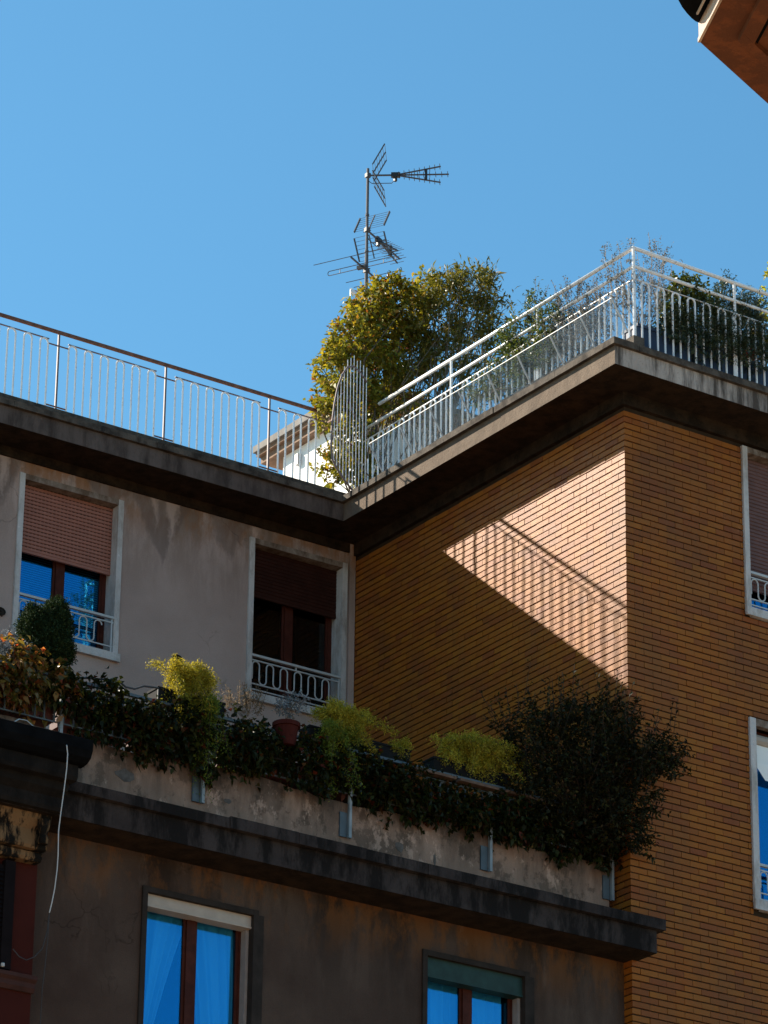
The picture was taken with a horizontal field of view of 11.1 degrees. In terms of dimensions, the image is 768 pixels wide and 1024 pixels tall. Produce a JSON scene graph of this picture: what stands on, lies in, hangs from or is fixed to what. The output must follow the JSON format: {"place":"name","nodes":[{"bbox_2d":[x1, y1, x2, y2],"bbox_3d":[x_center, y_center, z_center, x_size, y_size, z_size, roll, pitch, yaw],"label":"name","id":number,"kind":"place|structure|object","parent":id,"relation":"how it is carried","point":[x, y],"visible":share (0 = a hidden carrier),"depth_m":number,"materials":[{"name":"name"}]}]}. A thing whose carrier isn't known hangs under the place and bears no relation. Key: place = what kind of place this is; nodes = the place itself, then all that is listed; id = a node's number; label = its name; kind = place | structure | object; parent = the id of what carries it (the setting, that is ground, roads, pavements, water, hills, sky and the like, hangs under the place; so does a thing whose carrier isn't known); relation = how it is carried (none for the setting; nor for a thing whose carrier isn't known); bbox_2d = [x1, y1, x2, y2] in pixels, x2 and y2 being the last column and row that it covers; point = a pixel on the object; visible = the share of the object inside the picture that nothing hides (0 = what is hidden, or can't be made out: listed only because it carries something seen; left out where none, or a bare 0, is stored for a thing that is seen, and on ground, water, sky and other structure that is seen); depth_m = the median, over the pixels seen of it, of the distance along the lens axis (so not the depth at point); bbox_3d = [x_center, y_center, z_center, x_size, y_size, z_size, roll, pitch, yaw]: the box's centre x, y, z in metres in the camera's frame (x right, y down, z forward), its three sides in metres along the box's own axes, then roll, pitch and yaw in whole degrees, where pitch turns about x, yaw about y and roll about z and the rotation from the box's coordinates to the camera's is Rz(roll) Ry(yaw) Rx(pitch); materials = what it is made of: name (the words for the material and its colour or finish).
{"place":"outdoors","nodes":[
{"label":"outdoors","id":0,"kind":"place"},
{"bbox_2d":[0,0,767,474],"label":"sky","id":1,"kind":"structure","parent":0,"point":[176,176],"materials":[{"name":"blue"}]},
{"bbox_2d":[679,0,767,102],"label":"corner house","id":2,"kind":"structure","parent":0,"point":[733,36],"depth_m":27.85,"materials":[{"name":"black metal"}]},
{"label":"ground","id":3,"kind":"structure","parent":0,"visible":0},
{"bbox_2d":[0,718,93,1023],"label":"red apartment block","id":4,"kind":"structure","parent":3,"relation":"on","point":[33,760],"depth_m":39.72,"materials":[{"name":"red paint"}]},
{"bbox_2d":[13,719,67,1023],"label":"cable","id":5,"kind":"object","parent":4,"relation":"hanging from","point":[55,880],"visible":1,"depth_m":39.51,"materials":[{"name":"light grey plastic"},{"name":"dark wire"}]},
{"bbox_2d":[0,392,665,1023],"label":"plaster apartment block","id":6,"kind":"structure","parent":3,"relation":"on","point":[268,902],"depth_m":43.24,"materials":[{"name":"paint"}]},
{"bbox_2d":[0,690,52,727],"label":"planter","id":7,"kind":"object","parent":6,"relation":"on","point":[48,715],"visible":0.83,"depth_m":41.04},
{"bbox_2d":[0,632,84,728],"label":"creeper","id":8,"kind":"object","parent":6,"relation":"attached to","point":[17,687],"visible":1,"depth_m":40.97,"materials":[{"name":"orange plant"}]},
{"bbox_2d":[0,628,31,660],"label":"grey shrub","id":9,"kind":"object","parent":8,"relation":"on","point":[3,651],"visible":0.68,"depth_m":41.18,"materials":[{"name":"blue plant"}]},
{"bbox_2d":[11,594,77,667],"bbox_3d":[-3.585,1.325,41.740,0.666,1.039,0.709,-12,-27,26],"label":"conifer","id":10,"kind":"object","parent":6,"relation":"on","point":[49,626],"visible":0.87,"depth_m":41.60,"materials":[{"name":"green plant"}]},
{"bbox_2d":[11,472,123,662],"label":"window","id":11,"kind":"structure","parent":6,"relation":"in","point":[69,539],"depth_m":48.94,"materials":[{"name":"red wood"}]},
{"bbox_2d":[49,711,127,746],"bbox_3d":[-3.108,2.262,41.519,0.838,0.220,0.262,16,-28,-31],"label":"planter","id":12,"kind":"object","parent":6,"relation":"on","point":[54,726],"visible":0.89,"depth_m":41.32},
{"bbox_2d":[38,654,172,769],"bbox_3d":[-2.892,2.144,41.528,1.862,1.110,0.710,16,-28,-31],"label":"creeper","id":13,"kind":"object","parent":6,"relation":"attached to","point":[103,715],"visible":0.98,"depth_m":41.42,"materials":[{"name":"green plant"}]},
{"bbox_2d":[0,313,327,483],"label":"roof railing","id":14,"kind":"object","parent":6,"relation":"on","point":[141,357],"visible":0.98,"depth_m":50.06,"materials":[{"name":"metal"}]},
{"bbox_2d":[126,734,207,761],"bbox_3d":[-2.316,2.492,42.015,0.918,0.220,0.262,16,-28,-31],"label":"planter","id":15,"kind":"object","parent":6,"relation":"on","point":[161,749],"visible":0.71,"depth_m":41.90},
{"bbox_2d":[137,885,258,1023],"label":"window","id":16,"kind":"structure","parent":6,"relation":"in","point":[198,957],"depth_m":41.29,"materials":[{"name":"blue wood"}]},
{"bbox_2d":[120,692,278,789],"bbox_3d":[-2.004,2.442,42.051,1.962,1.087,0.695,16,-28,-31],"label":"creeper","id":17,"kind":"object","parent":6,"relation":"attached to","point":[185,752],"visible":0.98,"depth_m":41.89,"materials":[{"name":"green plant"}]},
{"bbox_2d":[215,757,304,788],"bbox_3d":[-1.325,2.780,42.637,1.069,0.220,0.262,16,-28,-31],"label":"planter","id":18,"kind":"object","parent":6,"relation":"on","point":[276,779],"visible":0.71,"depth_m":42.63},
{"bbox_2d":[245,536,347,717],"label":"window","id":19,"kind":"structure","parent":6,"relation":"in","point":[282,580],"depth_m":50.70,"materials":[{"name":"red wood"}]},
{"bbox_2d":[0,660,614,900],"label":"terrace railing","id":20,"kind":"object","parent":6,"relation":"attached to","point":[486,853],"visible":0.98,"depth_m":42.87,"materials":[{"name":"grey metal"}]},
{"bbox_2d":[84,677,158,711],"bbox_3d":[-2.844,1.928,41.678,1.072,0.411,0.021,16,-28,-31],"label":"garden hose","id":21,"kind":"object","parent":20,"relation":"attached to","point":[142,686],"visible":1,"depth_m":41.85,"materials":[{"name":"rubber"}]},
{"bbox_2d":[147,686,225,720],"bbox_3d":[-2.123,2.070,42.292,0.862,0.170,0.220,16,-28,-31],"label":"planter","id":22,"kind":"object","parent":20,"relation":"on","point":[151,693],"visible":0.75,"depth_m":42.10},
{"bbox_2d":[145,654,222,724],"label":"asparagus fern","id":23,"kind":"object","parent":22,"relation":"in","point":[189,679],"visible":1,"depth_m":42.19,"materials":[{"name":"green plant"}]},
{"bbox_2d":[188,691,234,802],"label":"asparagus fern","id":24,"kind":"object","parent":22,"relation":"hanging from","point":[210,722],"visible":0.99,"depth_m":42.02,"materials":[{"name":"green plant"}]},
{"bbox_2d":[272,719,300,746],"bbox_3d":[-1.062,2.417,42.703,0.310,0.262,0.305,16,-28,-31],"label":"flower pot","id":25,"kind":"object","parent":20,"relation":"hanging from","point":[289,727],"visible":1,"depth_m":42.61,"materials":[{"name":"ceramic"}]},
{"bbox_2d":[271,687,310,718],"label":"pot plant","id":26,"kind":"object","parent":25,"relation":"in","point":[289,704],"visible":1,"depth_m":42.86,"materials":[{"name":"grey plant"}]},
{"bbox_2d":[298,724,365,756],"bbox_3d":[-0.556,2.526,43.275,0.780,0.170,0.220,16,-28,-31],"label":"planter","id":27,"kind":"object","parent":20,"relation":"on","point":[310,729],"visible":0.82,"depth_m":43.07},
{"bbox_2d":[313,716,364,801],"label":"asparagus fern","id":28,"kind":"object","parent":27,"relation":"in","point":[330,727],"visible":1,"depth_m":42.94,"materials":[{"name":"green plant"}]},
{"bbox_2d":[307,695,400,761],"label":"asparagus fern","id":29,"kind":"object","parent":27,"relation":"in","point":[349,716],"visible":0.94,"depth_m":43.25,"materials":[{"name":"green plant"}]},
{"bbox_2d":[361,740,410,767],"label":"planter","id":30,"kind":"object","parent":20,"relation":"on","point":[387,751],"visible":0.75,"depth_m":43.56,"materials":[{"name":"grey plastic"}]},
{"bbox_2d":[388,733,414,758],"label":"asparagus fern","id":31,"kind":"object","parent":30,"relation":"in","point":[403,744],"visible":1,"depth_m":43.69,"materials":[{"name":"green plant"}]},
{"bbox_2d":[414,766,456,781],"bbox_3d":[0.550,2.906,43.705,0.563,0.033,0.100,16,-28,-31],"label":"plank","id":32,"kind":"object","parent":20,"relation":"on","point":[451,778],"visible":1,"depth_m":43.72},
{"bbox_2d":[422,756,511,792],"bbox_3d":[0.937,2.960,44.212,1.083,0.170,0.220,16,-28,-31],"label":"planter","id":33,"kind":"object","parent":20,"relation":"on","point":[435,763],"visible":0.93,"depth_m":44.06,"materials":[{"name":"grey plastic"}]},
{"bbox_2d":[426,728,536,789],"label":"asparagus fern","id":34,"kind":"object","parent":33,"relation":"in","point":[479,753],"visible":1,"depth_m":44.15,"materials":[{"name":"green plant"}]},
{"bbox_2d":[456,778,500,792],"bbox_3d":[1.059,3.057,44.022,0.563,0.033,0.100,16,-28,-31],"label":"plank","id":35,"kind":"object","parent":20,"relation":"on","point":[478,785],"visible":1,"depth_m":43.98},
{"bbox_2d":[500,789,545,802],"bbox_3d":[1.567,3.208,44.340,0.563,0.033,0.100,16,-28,-31],"label":"plank","id":36,"kind":"object","parent":20,"relation":"on","point":[513,793],"visible":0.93,"depth_m":44.26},
{"bbox_2d":[213,713,411,813],"bbox_3d":[-0.869,2.744,42.807,2.597,0.965,0.757,16,-28,-31],"label":"creeper","id":37,"kind":"object","parent":6,"relation":"attached to","point":[279,755],"visible":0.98,"depth_m":42.72,"materials":[{"name":"green plant"}]},
{"bbox_2d":[215,676,267,719],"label":"dry flowers","id":38,"kind":"object","parent":37,"relation":"on","point":[247,700],"visible":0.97,"depth_m":42.76,"materials":[{"name":"beige plant"}]},
{"bbox_2d":[309,767,375,806],"bbox_3d":[-0.469,3.029,43.174,0.877,0.220,0.262,16,-28,-31],"label":"planter","id":39,"kind":"object","parent":6,"relation":"on","point":[338,796],"visible":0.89,"depth_m":43.12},
{"bbox_2d":[330,356,368,489],"bbox_3d":[-0.436,-1.145,51.137,0.617,1.990,0.036,16,-28,-31],"label":"fan grille","id":40,"kind":"object","parent":6,"relation":"on","point":[333,418],"visible":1,"depth_m":51.09,"materials":[{"name":"grey metal"}]},
{"bbox_2d":[347,754,530,852],"bbox_3d":[0.619,3.248,43.712,2.410,0.964,0.747,16,-28,-31],"label":"creeper","id":41,"kind":"object","parent":6,"relation":"attached to","point":[474,818],"visible":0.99,"depth_m":43.57,"materials":[{"name":"green plant"}]},
{"bbox_2d":[421,949,529,1023],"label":"window","id":42,"kind":"structure","parent":6,"relation":"in","point":[455,989],"depth_m":43.10,"materials":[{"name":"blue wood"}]},
{"bbox_2d":[486,788,642,877],"bbox_3d":[2.031,3.635,44.592,2.281,0.953,0.733,16,-28,-31],"label":"creeper","id":43,"kind":"object","parent":6,"relation":"attached to","point":[535,835],"visible":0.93,"depth_m":44.39,"materials":[{"name":"green plant"}]},
{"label":"planter","id":44,"kind":"object","parent":6,"relation":"on","visible":0},
{"bbox_2d":[479,659,695,864],"bbox_3d":[2.281,2.752,44.896,2.592,2.475,1.253,10,-25,-20],"label":"dark shrub","id":45,"kind":"object","parent":44,"relation":"in","point":[598,765],"visible":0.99,"depth_m":44.67,"materials":[{"name":"green plant"}]},
{"bbox_2d":[294,335,767,1023],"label":"brick apartment block","id":46,"kind":"structure","parent":3,"relation":"on","point":[602,507],"depth_m":47.11,"materials":[{"name":"brown brick"}]},
{"bbox_2d":[253,381,477,492],"bbox_3d":[1.104,0.400,55.014,5.320,2.442,2.700,16,-28,-31],"label":"penthouse","id":47,"kind":"object","parent":46,"relation":"on","point":[321,440],"visible":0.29,"depth_m":54.23,"materials":[{"name":"grey paint"}]},
{"bbox_2d":[315,143,448,306],"bbox_3d":[-0.081,-3.123,55.642,1.650,4.482,1.329,16,-28,-31],"label":"aerial mast","id":48,"kind":"object","parent":47,"relation":"on","point":[378,239],"visible":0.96,"depth_m":56.25,"materials":[{"name":"metal"}]},
{"bbox_2d":[303,264,450,491],"bbox_3d":[-0.062,-1.665,52.522,2.505,4.167,1.377,16,-28,-31],"label":"potted tree","id":49,"kind":"object","parent":46,"relation":"on","point":[369,326],"visible":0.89,"depth_m":52.09,"materials":[{"name":"green plant"}]},
{"bbox_2d":[373,253,522,464],"bbox_3d":[0.825,-1.658,52.663,2.145,4.281,1.353,16,-28,-31],"label":"oleander","id":50,"kind":"object","parent":46,"relation":"on","point":[476,302],"visible":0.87,"depth_m":52.90,"materials":[{"name":"green plant"}]},
{"bbox_2d":[363,247,631,480],"bbox_3d":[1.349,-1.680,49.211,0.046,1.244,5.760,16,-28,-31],"label":"roof railing","id":51,"kind":"object","parent":46,"relation":"on","point":[482,340],"visible":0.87,"depth_m":49.47,"materials":[{"name":"grey metal"}]},
{"bbox_2d":[501,376,543,401],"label":"planter","id":52,"kind":"object","parent":46,"relation":"on","point":[521,389],"visible":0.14,"depth_m":48.51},
{"bbox_2d":[461,276,576,410],"bbox_3d":[1.687,-2.128,49.041,0.652,1.602,2.160,16,-28,-31],"label":"terrace shrub","id":53,"kind":"object","parent":52,"relation":"in","point":[528,354],"visible":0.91,"depth_m":48.85,"materials":[{"name":"green plant"}]},
{"bbox_2d":[543,346,593,376],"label":"planter","id":54,"kind":"object","parent":46,"relation":"on","point":[570,360],"visible":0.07,"depth_m":47.76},
{"bbox_2d":[533,275,615,360],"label":"terrace shrub","id":55,"kind":"object","parent":54,"relation":"on","point":[572,332],"visible":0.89,"depth_m":47.93,"materials":[{"name":"green plant"}]},
{"bbox_2d":[624,323,691,361],"bbox_3d":[3.278,-1.924,47.218,0.840,0.400,0.310,16,-28,-31],"label":"planter","id":56,"kind":"object","parent":46,"relation":"on","point":[654,341],"visible":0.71,"depth_m":47.09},
{"bbox_2d":[588,233,693,328],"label":"silver shrub","id":57,"kind":"object","parent":56,"relation":"in","point":[661,265],"visible":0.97,"depth_m":47.33,"materials":[{"name":"green plant"}]},
{"bbox_2d":[653,270,723,337],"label":"leafy shrub","id":58,"kind":"object","parent":56,"relation":"in","point":[694,293],"visible":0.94,"depth_m":47.67,"materials":[{"name":"green plant"}]},
{"bbox_2d":[632,246,767,385],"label":"roof railing","id":59,"kind":"object","parent":46,"relation":"on","point":[709,274],"visible":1,"depth_m":47.50,"materials":[{"name":"grey metal"}]},
{"bbox_2d":[691,343,746,378],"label":"planter","id":60,"kind":"object","parent":46,"relation":"on","point":[714,366],"visible":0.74,"depth_m":47.56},
{"bbox_2d":[645,269,767,380],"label":"rosemary bush","id":61,"kind":"object","parent":60,"relation":"in","point":[685,331],"visible":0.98,"depth_m":47.69,"materials":[{"name":"green plant"}]},
{"bbox_2d":[740,445,767,621],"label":"window","id":62,"kind":"structure","parent":46,"relation":"in","point":[754,463],"depth_m":47.72,"materials":[{"name":"white wood"}]},
{"bbox_2d":[747,360,767,386],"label":"planter","id":63,"kind":"object","parent":46,"relation":"on","point":[760,378],"visible":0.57,"depth_m":47.88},
{"bbox_2d":[751,262,767,364],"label":"lime shrub","id":64,"kind":"object","parent":63,"relation":"in","point":[765,275],"visible":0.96,"depth_m":48.64,"materials":[{"name":"green plant"}]},
{"bbox_2d":[748,717,767,913],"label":"window","id":65,"kind":"structure","parent":46,"relation":"in","point":[758,742],"depth_m":46.41,"materials":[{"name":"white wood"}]}
]}

